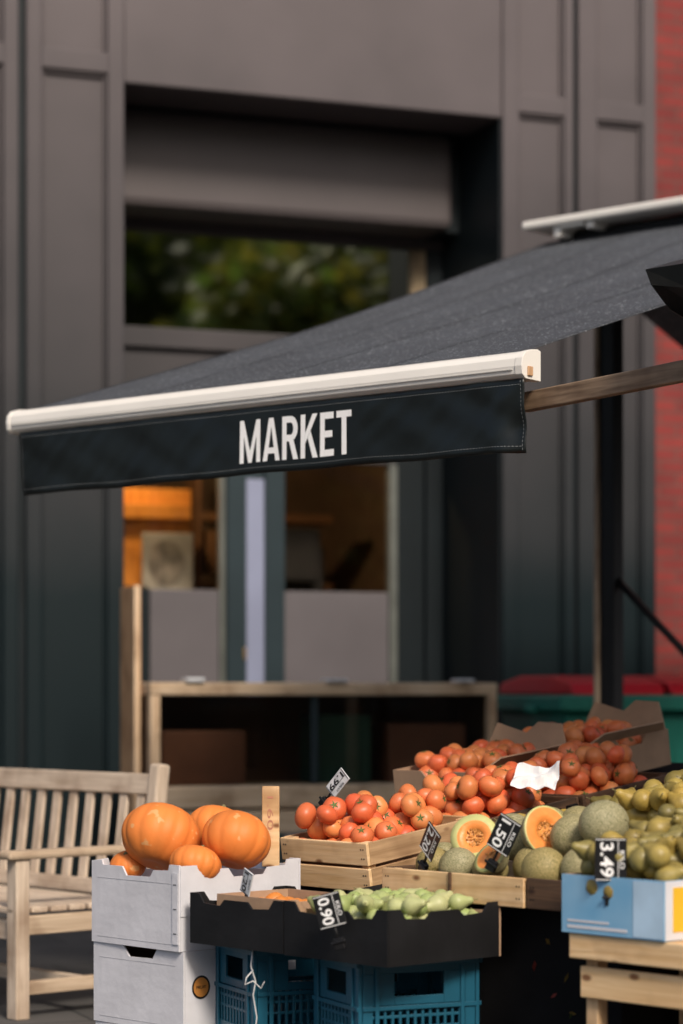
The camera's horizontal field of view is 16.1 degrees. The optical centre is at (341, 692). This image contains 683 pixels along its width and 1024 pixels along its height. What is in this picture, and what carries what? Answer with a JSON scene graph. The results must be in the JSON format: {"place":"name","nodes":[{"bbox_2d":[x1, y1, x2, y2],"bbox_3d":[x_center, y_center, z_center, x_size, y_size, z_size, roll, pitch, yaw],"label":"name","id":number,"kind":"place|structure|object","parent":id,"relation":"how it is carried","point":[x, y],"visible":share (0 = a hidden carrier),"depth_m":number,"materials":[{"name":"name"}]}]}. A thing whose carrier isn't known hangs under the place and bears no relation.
{"place":"outdoors","nodes":[
{"label":"outdoors","id":0,"kind":"place"},
{"bbox_2d":[0,908,96,1023],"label":"pavement","id":1,"kind":"structure","parent":0,"point":[70,952],"depth_m":10.46,"materials":[{"name":"grey concrete"}]},
{"bbox_2d":[44,0,102,844],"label":"wall back","id":2,"kind":"structure","parent":1,"relation":"on","point":[73,367],"depth_m":13.47,"materials":[{"name":"paint"}]},
{"bbox_2d":[0,763,169,1020],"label":"garden bench","id":3,"kind":"object","parent":1,"relation":"on","point":[20,900],"visible":0.73,"depth_m":9.35,"materials":[{"name":"brown wood"}]},
{"bbox_2d":[96,1021,114,1023],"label":"white produce box","id":4,"kind":"object","parent":1,"relation":"on","point":[99,1022],"visible":0.14,"depth_m":7.19,"materials":[{"name":"cardboard"}]},
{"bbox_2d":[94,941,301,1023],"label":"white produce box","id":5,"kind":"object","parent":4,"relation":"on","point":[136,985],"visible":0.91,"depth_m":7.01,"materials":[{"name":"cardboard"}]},
{"bbox_2d":[92,857,299,951],"bbox_3d":[-0.434,0.619,7.206,0.464,0.247,0.423,0,0,-42],"label":"white produce box","id":6,"kind":"object","parent":5,"relation":"on","point":[148,908],"visible":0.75,"depth_m":7.04,"materials":[{"name":"cardboard"}]},
{"bbox_2d":[110,851,145,875],"bbox_3d":[-0.635,0.511,7.184,0.109,0.088,0.110,-26,23,-39],"label":"pumpkin","id":7,"kind":"object","parent":6,"relation":"in","point":[132,867],"visible":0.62,"depth_m":7.14,"materials":[{"name":"orange food"}]},
{"bbox_2d":[121,802,201,869],"bbox_3d":[-0.531,0.420,7.159,0.238,0.196,0.232,3,-28,26],"label":"pumpkin","id":8,"kind":"object","parent":6,"relation":"in","point":[155,835],"visible":0.81,"depth_m":7.07,"materials":[{"name":"orange food"}]},
{"bbox_2d":[169,844,221,877],"bbox_3d":[-0.423,0.495,7.013,0.154,0.114,0.148,11,-18,-1],"label":"pumpkin","id":9,"kind":"object","parent":6,"relation":"in","point":[205,860],"visible":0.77,"depth_m":6.96,"materials":[{"name":"orange food"}]},
{"bbox_2d":[190,804,231,845],"bbox_3d":[-0.380,0.409,7.347,0.181,0.143,0.177,-3,-22,37],"label":"pumpkin","id":10,"kind":"object","parent":6,"relation":"in","point":[202,815],"visible":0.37,"depth_m":7.29,"materials":[{"name":"orange food"}]},
{"bbox_2d":[202,810,270,869],"bbox_3d":[-0.307,0.427,7.111,0.207,0.170,0.199,26,-24,-29],"label":"pumpkin","id":11,"kind":"object","parent":6,"relation":"in","point":[236,839],"visible":0.92,"depth_m":7.04,"materials":[{"name":"orange food"}]},
{"bbox_2d":[262,786,279,866],"bbox_3d":[-0.211,0.400,7.206,0.052,0.240,0.015,0,0,10],"label":"wooden marker board","id":12,"kind":"object","parent":6,"relation":"on","point":[271,808],"visible":0.99,"depth_m":7.20,"materials":[{"name":"brown wood"}]},
{"bbox_2d":[121,585,140,813],"bbox_3d":[-1.096,0.325,12.575,0.043,1.750,0.275,0,0,-21],"label":"plywood board","id":13,"kind":"object","parent":1,"relation":"on","point":[130,679],"visible":0.54,"depth_m":12.50,"materials":[{"name":"brown wood"}]},
{"bbox_2d":[141,589,148,682],"bbox_3d":[-1.352,0.290,14.466,0.410,1.820,0.040,0,0,-21],"label":"door post","id":14,"kind":"object","parent":1,"relation":"on","point":[144,635],"depth_m":14.51,"materials":[{"name":"teal paint"}]},
{"bbox_2d":[225,472,284,868],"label":"door frames","id":15,"kind":"structure","parent":1,"relation":"on","point":[274,575],"depth_m":14.74,"materials":[{"name":"grey metal"}]},
{"bbox_2d":[243,648,246,658],"bbox_3d":[-0.587,-0.235,14.691,0.020,0.070,0.007,0,0,-21],"label":"door lock","id":16,"kind":"object","parent":15,"relation":"attached to","point":[244,653],"depth_m":14.69,"materials":[{"name":"silver metal"}]},
{"bbox_2d":[246,479,263,868],"bbox_3d":[-0.537,-0.050,14.766,0.118,2.500,0.065,0,0,-21],"label":"door pale edge","id":17,"kind":"object","parent":15,"relation":"attached to","point":[255,578],"depth_m":14.74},
{"bbox_2d":[124,464,386,592],"bbox_3d":[-0.977,-1.140,16.126,3.100,4.720,2.730,0,0,-21],"label":"interior shell","id":18,"kind":"object","parent":1,"relation":"on","point":[351,499],"visible":0.04,"depth_m":17.49},
{"bbox_2d":[142,533,192,589],"bbox_3d":[-1.105,-0.825,15.343,0.340,0.370,0.020,0,0,-21],"label":"interior picture","id":19,"kind":"object","parent":18,"relation":"attached to","point":[183,542],"visible":0.56,"depth_m":15.35},
{"bbox_2d":[148,540,184,585],"bbox_3d":[-1.109,-0.820,15.327,0.240,0.288,0.001,0,0,-21],"label":"interior picture oval","id":20,"kind":"object","parent":19,"relation":"attached to","point":[166,562],"visible":1,"depth_m":15.33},
{"bbox_2d":[185,480,332,591],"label":"interior shelves","id":21,"kind":"object","parent":18,"relation":"attached to","point":[205,552],"visible":0.38,"depth_m":16.39,"materials":[{"name":"brown wood"}]},
{"bbox_2d":[149,589,387,860],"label":"door kick panels","id":22,"kind":"object","parent":1,"relation":"on","point":[336,635],"visible":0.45,"depth_m":14.87,"materials":[{"name":"grey metal"}]},
{"bbox_2d":[124,347,395,464],"bbox_3d":[-0.605,-1.744,14.759,2.015,0.648,0.050,0,0,-21],"label":"transom panel","id":23,"kind":"object","parent":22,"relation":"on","point":[141,362],"visible":0.2,"depth_m":14.54,"materials":[{"name":"paint"}]},
{"bbox_2d":[141,678,496,832],"bbox_3d":[-0.151,0.562,12.908,1.989,1.275,0.530,0,0,-21],"label":"display counter","id":24,"kind":"object","parent":1,"relation":"on","point":[235,746],"visible":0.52,"depth_m":12.86,"materials":[{"name":"brown wood"}]},
{"bbox_2d":[300,886,349,1009],"bbox_3d":[0.510,0.804,7.842,1.390,0.787,0.395,0,0,-42],"label":"display stand","id":25,"kind":"object","parent":1,"relation":"on","point":[316,889],"depth_m":7.46,"materials":[{"name":"black fabric"}]},
{"bbox_2d":[280,815,464,889],"bbox_3d":[0.117,0.491,7.489,0.461,0.150,0.395,-11,7,-41],"label":"wooden crate","id":26,"kind":"object","parent":25,"relation":"on","point":[339,865],"visible":0.39,"depth_m":7.31,"materials":[{"name":"brown wood"}]},
{"bbox_2d":[318,768,349,805],"bbox_3d":[-0.024,0.307,7.621,0.022,0.152,0.050,0,45,-50],"label":"price sign","id":27,"kind":"object","parent":26,"relation":"attached to","point":[337,782],"visible":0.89,"depth_m":7.60,"materials":[{"name":"white plastic"}]},
{"bbox_2d":[294,740,646,841],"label":"tomatoes","id":28,"kind":"object","parent":26,"relation":"in","point":[488,791],"visible":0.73,"depth_m":7.62,"materials":[{"name":"food"}]},
{"bbox_2d":[510,760,559,789],"bbox_3d":[0.612,0.265,7.607,0.142,0.046,0.113,0,40,20],"label":"white paper bag","id":29,"kind":"object","parent":28,"relation":"on","point":[533,777],"visible":1,"depth_m":7.60,"materials":[{"name":"white paper"}]},
{"bbox_2d":[490,795,578,821],"bbox_3d":[0.471,0.433,7.808,0.461,0.131,0.395,-11,7,-41],"label":"wooden crate","id":30,"kind":"object","parent":25,"relation":"on","point":[558,801],"visible":0.08,"depth_m":7.78,"materials":[{"name":"brown wood"}]},
{"bbox_2d":[542,772,667,806],"bbox_3d":[0.824,0.367,8.126,0.461,0.130,0.395,-11,7,-42],"label":"wooden crate","id":31,"kind":"object","parent":25,"relation":"on","point":[584,801],"visible":0.12,"depth_m":7.94,"materials":[{"name":"brown wood"}]},
{"bbox_2d":[2,0,655,888],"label":"pilaster stiles","id":32,"kind":"object","parent":1,"relation":"on","point":[586,104],"visible":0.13,"depth_m":13.52,"materials":[{"name":"grey wood"}]},
{"bbox_2d":[18,0,575,823],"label":"pilaster grooves","id":33,"kind":"object","parent":32,"relation":"attached to","point":[20,374],"visible":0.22,"depth_m":13.36,"materials":[{"name":"grey paint"}]},
{"bbox_2d":[124,0,501,134],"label":"fascia","id":34,"kind":"structure","parent":32,"relation":"attached to","point":[428,65],"depth_m":14.02,"materials":[{"name":"paint"}]},
{"bbox_2d":[124,104,473,141],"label":"recess soffit","id":35,"kind":"structure","parent":34,"relation":"attached to","point":[454,137],"depth_m":14.49,"materials":[{"name":"black paint"}]},
{"bbox_2d":[0,0,640,845],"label":"panel mouldings","id":36,"kind":"object","parent":32,"relation":"attached to","point":[560,120],"visible":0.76,"depth_m":13.52,"materials":[{"name":"paint"}]},
{"bbox_2d":[441,119,500,722],"bbox_3d":[0.770,-1.107,14.847,0.010,4.615,0.970,0,0,-21],"label":"reveal lining","id":37,"kind":"object","parent":32,"relation":"attached to","point":[471,567],"visible":0.5,"depth_m":14.73,"materials":[{"name":"black paint"}]},
{"bbox_2d":[6,196,682,709],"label":"market awning","id":38,"kind":"object","parent":1,"relation":"on","point":[442,370],"visible":1,"depth_m":8.81,"materials":[{"name":"fabric"}]},
{"bbox_2d":[347,884,678,1023],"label":"display stand","id":39,"kind":"object","parent":1,"relation":"on","point":[515,987],"visible":0.27,"depth_m":6.54,"materials":[{"name":"black fabric"}]},
{"bbox_2d":[382,860,526,907],"bbox_3d":[0.471,0.537,6.816,0.461,0.082,0.555,0,0,-42],"label":"wooden crate","id":40,"kind":"object","parent":39,"relation":"on","point":[510,890],"visible":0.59,"depth_m":6.62,"materials":[{"name":"brown wood"}]},
{"bbox_2d":[417,821,440,869],"bbox_3d":[0.244,0.440,6.740,0.021,0.152,0.075,0,35,-30],"label":"price sign","id":41,"kind":"object","parent":40,"relation":"attached to","point":[430,841],"visible":1,"depth_m":6.72,"materials":[{"name":"black plastic"}]},
{"bbox_2d":[416,847,445,870],"bbox_3d":[0.263,0.488,6.850,0.108,0.100,0.100,5,3,32],"label":"netted melon","id":42,"kind":"object","parent":40,"relation":"in","point":[434,863],"visible":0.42,"depth_m":6.81,"materials":[{"name":"food"}]},
{"bbox_2d":[438,842,451,850],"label":"netted melon","id":43,"kind":"object","parent":40,"relation":"in","point":[446,846],"visible":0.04,"depth_m":6.99,"materials":[{"name":"food"}]},
{"bbox_2d":[448,872,451,890],"bbox_3d":[0.298,0.537,6.660,0.005,0.082,0.012,0,0,-42],"label":"crate batten","id":44,"kind":"object","parent":40,"relation":"attached to","point":[449,881],"visible":0.56,"depth_m":6.66,"materials":[{"name":"brown wood"}]},
{"bbox_2d":[438,847,475,873],"bbox_3d":[0.325,0.485,6.740,0.112,0.104,0.104,-24,-11,26],"label":"netted melon","id":45,"kind":"object","parent":40,"relation":"in","point":[458,860],"visible":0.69,"depth_m":6.70,"materials":[{"name":"food"}]},
{"bbox_2d":[450,814,494,856],"bbox_3d":[0.380,0.419,6.811,0.136,0.136,0.072,0,-24,15],"label":"halved melon","id":46,"kind":"object","parent":45,"relation":"on","point":[472,833],"visible":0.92,"depth_m":6.79,"materials":[{"name":"orange food"}]},
{"bbox_2d":[472,860,508,876],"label":"netted melon","id":47,"kind":"object","parent":40,"relation":"in","point":[504,872],"visible":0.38,"depth_m":6.63,"materials":[{"name":"food"}]},
{"bbox_2d":[474,845,508,875],"bbox_3d":[0.421,0.464,6.614,0.104,0.104,0.056,0,-38,50],"label":"halved melon","id":48,"kind":"object","parent":40,"relation":"on","point":[487,852],"visible":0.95,"depth_m":6.60,"materials":[{"name":"orange food"}]},
{"bbox_2d":[484,812,521,872],"bbox_3d":[0.431,0.412,6.536,0.075,0.162,0.021,33,18,31],"label":"price sign","id":49,"kind":"object","parent":40,"relation":"on","point":[504,834],"visible":1,"depth_m":6.52,"materials":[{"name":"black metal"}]},
{"bbox_2d":[494,813,523,823],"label":"netted melon","id":50,"kind":"object","parent":40,"relation":"in","point":[514,816],"visible":0.09,"depth_m":7.00,"materials":[{"name":"food"}]},
{"bbox_2d":[509,819,525,860],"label":"netted melon","id":51,"kind":"object","parent":40,"relation":"in","point":[518,846],"visible":0.09,"depth_m":6.72,"materials":[{"name":"green food"}]},
{"bbox_2d":[513,847,532,877],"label":"netted melon","id":52,"kind":"object","parent":40,"relation":"in","point":[522,853],"visible":0.22,"depth_m":6.63,"materials":[{"name":"food"}]},
{"bbox_2d":[520,805,562,848],"bbox_3d":[0.549,0.392,6.692,0.144,0.144,0.077,0,-16,-28],"label":"halved melon","id":53,"kind":"object","parent":52,"relation":"on","point":[538,823],"visible":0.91,"depth_m":6.66,"materials":[{"name":"orange food"}]},
{"bbox_2d":[550,814,583,856],"bbox_3d":[0.633,0.395,6.620,0.130,0.120,0.120,-37,20,-29],"label":"netted melon","id":54,"kind":"object","parent":40,"relation":"in","point":[564,832],"visible":0.45,"depth_m":6.58,"materials":[{"name":"food"}]},
{"bbox_2d":[562,806,585,815],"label":"netted melon","id":55,"kind":"object","parent":40,"relation":"in","point":[575,810],"visible":0.14,"depth_m":6.89,"materials":[{"name":"food"}]},
{"bbox_2d":[527,878,561,911],"bbox_3d":[0.749,0.537,6.510,0.461,0.082,0.255,0,0,-42],"label":"wooden crate","id":56,"kind":"object","parent":39,"relation":"on","point":[544,894],"visible":0.3,"depth_m":6.40,"materials":[{"name":"brown wood"}]},
{"bbox_2d":[521,847,562,879],"bbox_3d":[0.545,0.478,6.500,0.124,0.124,0.134,0,-13,-6],"label":"netted melon","id":57,"kind":"object","parent":56,"relation":"in","point":[542,863],"visible":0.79,"depth_m":6.45,"materials":[{"name":"food"}]},
{"bbox_2d":[560,849,581,875],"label":"netted melon","id":58,"kind":"object","parent":56,"relation":"in","point":[571,861],"visible":0.31,"depth_m":6.40,"materials":[{"name":"food"}]},
{"bbox_2d":[578,800,628,841],"bbox_3d":[0.706,0.355,6.500,0.140,0.130,0.130,-9,4,-27],"label":"netted melon","id":59,"kind":"object","parent":58,"relation":"on","point":[599,819],"visible":0.81,"depth_m":6.45,"materials":[{"name":"food"}]},
{"bbox_2d":[532,939,575,1018],"bbox_3d":[0.655,0.920,6.495,0.292,0.561,0.238,0,0,0],"label":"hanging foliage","id":60,"kind":"object","parent":39,"relation":"on","point":[565,979],"visible":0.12,"depth_m":6.45,"materials":[{"name":"green plant"}]},
{"bbox_2d":[566,782,663,808],"bbox_3d":[0.993,0.385,7.776,0.460,0.108,0.300,-11,7,-42],"label":"black produce box","id":61,"kind":"object","parent":39,"relation":"on","point":[571,805],"visible":0.08,"depth_m":7.74,"materials":[{"name":"plastic"}]},
{"bbox_2d":[490,0,638,675],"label":"wall back","id":62,"kind":"structure","parent":1,"relation":"on","point":[539,199],"depth_m":14.54,"materials":[{"name":"paint"}]},
{"bbox_2d":[496,676,682,762],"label":"wheelie bin","id":63,"kind":"object","parent":1,"relation":"on","point":[523,702],"visible":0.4,"depth_m":13.03,"materials":[{"name":"green plastic"}]},
{"bbox_2d":[569,933,682,1023],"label":"crate table","id":64,"kind":"object","parent":1,"relation":"on","point":[601,983],"visible":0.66,"depth_m":6.02,"materials":[{"name":"brown wood"}]},
{"bbox_2d":[562,872,682,941],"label":"blue print produce box","id":65,"kind":"object","parent":64,"relation":"on","point":[644,909],"visible":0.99,"depth_m":5.99,"materials":[{"name":"cardboard"}]},
{"bbox_2d":[595,838,626,905],"bbox_3d":[0.673,0.449,6.039,0.080,0.170,0.021,0,0,8],"label":"price sign","id":66,"kind":"object","parent":65,"relation":"attached to","point":[608,865],"visible":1,"depth_m":6.03,"materials":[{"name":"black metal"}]},
{"bbox_2d":[567,804,682,897],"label":"pears","id":67,"kind":"object","parent":65,"relation":"in","point":[655,848],"visible":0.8,"depth_m":6.07,"materials":[{"name":"green food"}]},
{"bbox_2d":[641,762,682,772],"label":"display stand","id":68,"kind":"object","parent":1,"relation":"on","point":[670,767],"depth_m":8.82,"materials":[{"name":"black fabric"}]},
{"bbox_2d":[393,722,565,792],"bbox_3d":[0.519,0.252,8.422,0.496,0.230,0.466,-11,7,-41],"label":"cardboard carton","id":69,"kind":"object","parent":68,"relation":"on","point":[540,736],"visible":0.27,"depth_m":8.48,"materials":[{"name":"brown cardboard"}]},
{"bbox_2d":[414,716,641,777],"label":"tomatoes","id":70,"kind":"object","parent":69,"relation":"in","point":[455,757],"visible":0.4,"depth_m":8.41,"materials":[{"name":"food"}]},
{"bbox_2d":[586,700,670,771],"bbox_3d":[0.905,0.177,8.770,0.496,0.230,0.466,-11,7,-41],"label":"cardboard carton","id":71,"kind":"object","parent":68,"relation":"on","point":[645,720],"visible":0.37,"depth_m":8.75,"materials":[{"name":"brown cardboard"}]},
{"bbox_2d":[645,259,682,317],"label":"black parasol","id":72,"kind":"object","parent":1,"relation":"on","point":[666,281],"visible":1,"depth_m":6.97,"materials":[{"name":"fabric"}]},
{"bbox_2d":[656,0,682,675],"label":"brick building","id":73,"kind":"structure","parent":1,"relation":"on","point":[669,398],"depth_m":14.88,"materials":[{"name":"brick"}]},
{"bbox_3d":[-0.142,1.088,6.930,0.376,0.224,0.316,0,0,-24],"label":"blue plastic crate","id":74,"kind":"object","parent":1,"relation":"on","visible":0},
{"bbox_2d":[214,946,338,1023],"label":"blue plastic crate","id":75,"kind":"object","parent":74,"relation":"on","point":[234,1005],"visible":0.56,"depth_m":6.79,"materials":[{"name":"blue plastic"}]},
{"bbox_2d":[190,886,295,953],"bbox_3d":[-0.161,0.639,6.831,0.360,0.143,0.405,0,0,-42],"label":"black produce box","id":76,"kind":"object","parent":75,"relation":"on","point":[236,924],"visible":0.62,"depth_m":6.71,"materials":[{"name":"cardboard"}]},
{"bbox_2d":[217,889,346,908],"bbox_3d":[-0.135,0.637,6.855,0.270,0.125,0.360,0,0,-42],"label":"brown produce box","id":77,"kind":"object","parent":76,"relation":"in","point":[254,900],"visible":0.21,"depth_m":6.90,"materials":[{"name":"cardboard"}]},
{"bbox_2d":[240,868,253,896],"bbox_3d":[-0.266,0.564,6.814,0.021,0.132,0.050,0,20,-35],"label":"price sign","id":78,"kind":"object","parent":77,"relation":"attached to","point":[246,882],"visible":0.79,"depth_m":6.80,"materials":[{"name":"white plastic"}]},
{"bbox_2d":[259,892,306,900],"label":"oranges","id":79,"kind":"object","parent":77,"relation":"in","point":[276,895],"visible":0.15,"depth_m":6.92,"materials":[{"name":"orange food"}]},
{"bbox_2d":[250,950,256,1023],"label":"twine","id":80,"kind":"object","parent":75,"relation":"attached to","point":[254,986],"visible":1,"depth_m":6.70,"materials":[{"name":"white fabric"}]},
{"bbox_2d":[245,970,264,988],"bbox_3d":[-0.240,0.795,6.695,0.058,0.053,0.014,0,0,0],"label":"twine","id":81,"kind":"object","parent":75,"relation":"attached to","point":[253,981],"visible":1,"depth_m":6.69,"materials":[{"name":"white fabric"}]},
{"bbox_3d":[0.148,1.088,6.610,0.376,0.224,0.316,0,0,-24],"label":"blue plastic crate","id":82,"kind":"object","parent":1,"relation":"on","visible":0},
{"bbox_2d":[312,958,482,1023],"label":"blue plastic crate","id":83,"kind":"object","parent":82,"relation":"on","point":[358,992],"visible":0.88,"depth_m":6.51,"materials":[{"name":"blue plastic"}]},
{"bbox_2d":[284,900,500,967],"bbox_3d":[0.138,0.639,6.544,0.420,0.148,0.410,0,0,-42],"label":"black produce box","id":84,"kind":"object","parent":83,"relation":"on","point":[388,938],"visible":0.69,"depth_m":6.39,"materials":[{"name":"cardboard"}]},
{"bbox_2d":[312,890,346,950],"bbox_3d":[-0.021,0.602,6.336,0.078,0.152,0.021,-17,-6,19],"label":"price sign","id":85,"kind":"object","parent":84,"relation":"attached to","point":[329,910],"visible":1,"depth_m":6.33,"materials":[{"name":"black plastic"}]},
{"bbox_2d":[305,887,477,918],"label":"peppers","id":86,"kind":"object","parent":84,"relation":"in","point":[409,903],"visible":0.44,"depth_m":6.47,"materials":[{"name":"green food"}]},
{"bbox_2d":[124,488,190,585],"bbox_3d":[-1.571,-0.055,15.427,1.190,2.490,0.410,0,0,-21],"label":"interior cupboard","id":87,"kind":"object","parent":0,"point":[148,510],"visible":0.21,"depth_m":15.38,"materials":[{"name":"orange wood"}]},
{"bbox_2d":[124,528,322,591],"bbox_3d":[-1.013,0.070,15.245,2.000,2.240,0.750,0,0,-21],"label":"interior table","id":88,"kind":"object","parent":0,"point":[303,561],"visible":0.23,"depth_m":15.47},
{"bbox_2d":[124,218,442,682],"bbox_3d":[-0.459,-0.817,14.799,2.315,4.033,0.101,0,0,-21],"label":"window frame","id":89,"kind":"object","parent":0,"point":[419,571],"depth_m":15.12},
{"bbox_2d":[124,230,408,334],"bbox_3d":[-0.559,-2.480,14.758,2.100,0.580,0.006,0,0,-21],"label":"transom glass","id":90,"kind":"object","parent":89,"relation":"in","point":[195,282],"visible":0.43,"depth_m":14.76,"materials":[{"name":"green glass"}]},
{"bbox_2d":[124,108,450,239],"bbox_3d":[-0.459,-3.123,14.681,2.230,0.577,0.600,0,0,-21],"label":"shutter box","id":91,"kind":"object","parent":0,"point":[203,169],"visible":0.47,"depth_m":14.43,"materials":[{"name":"grey metal"}]},
{"bbox_2d":[423,142,458,240],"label":"shutter soffit","id":92,"kind":"structure","parent":91,"relation":"attached to","point":[452,229],"depth_m":14.94,"materials":[{"name":"black metal"}]},
{"bbox_2d":[217,465,396,682],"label":"door thin stiles","id":93,"kind":"object","parent":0,"point":[391,530],"depth_m":15.06,"materials":[{"name":"grey metal"}]},
{"bbox_2d":[0,42,642,893],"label":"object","id":94,"kind":"object","parent":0,"point":[96,62],"visible":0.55,"depth_m":13.49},
{"bbox_2d":[409,250,424,294],"bbox_3d":[0.467,-2.480,15.159,0.103,0.576,0.070,0,0,-21],"label":"window side post","id":95,"kind":"object","parent":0,"point":[417,270],"depth_m":15.12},
{"bbox_3d":[1.040,0.384,6.715,0.420,0.108,0.420,-16,11,-41],"label":"black produce box","id":96,"kind":"object","parent":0,"visible":0},
{"bbox_2d":[612,769,682,828],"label":"pears","id":97,"kind":"object","parent":96,"relation":"in","point":[652,796],"visible":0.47,"depth_m":6.67,"materials":[{"name":"yellow food"}]},
{"bbox_3d":[0.622,0.455,7.442,0.460,0.108,0.300,-11,7,-41],"label":"black produce box","id":98,"kind":"object","parent":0,"visible":0},
{"bbox_2d":[493,785,635,822],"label":"pears","id":99,"kind":"object","parent":98,"relation":"in","point":[603,797],"visible":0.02,"depth_m":7.72,"materials":[{"name":"food"}]}
]}

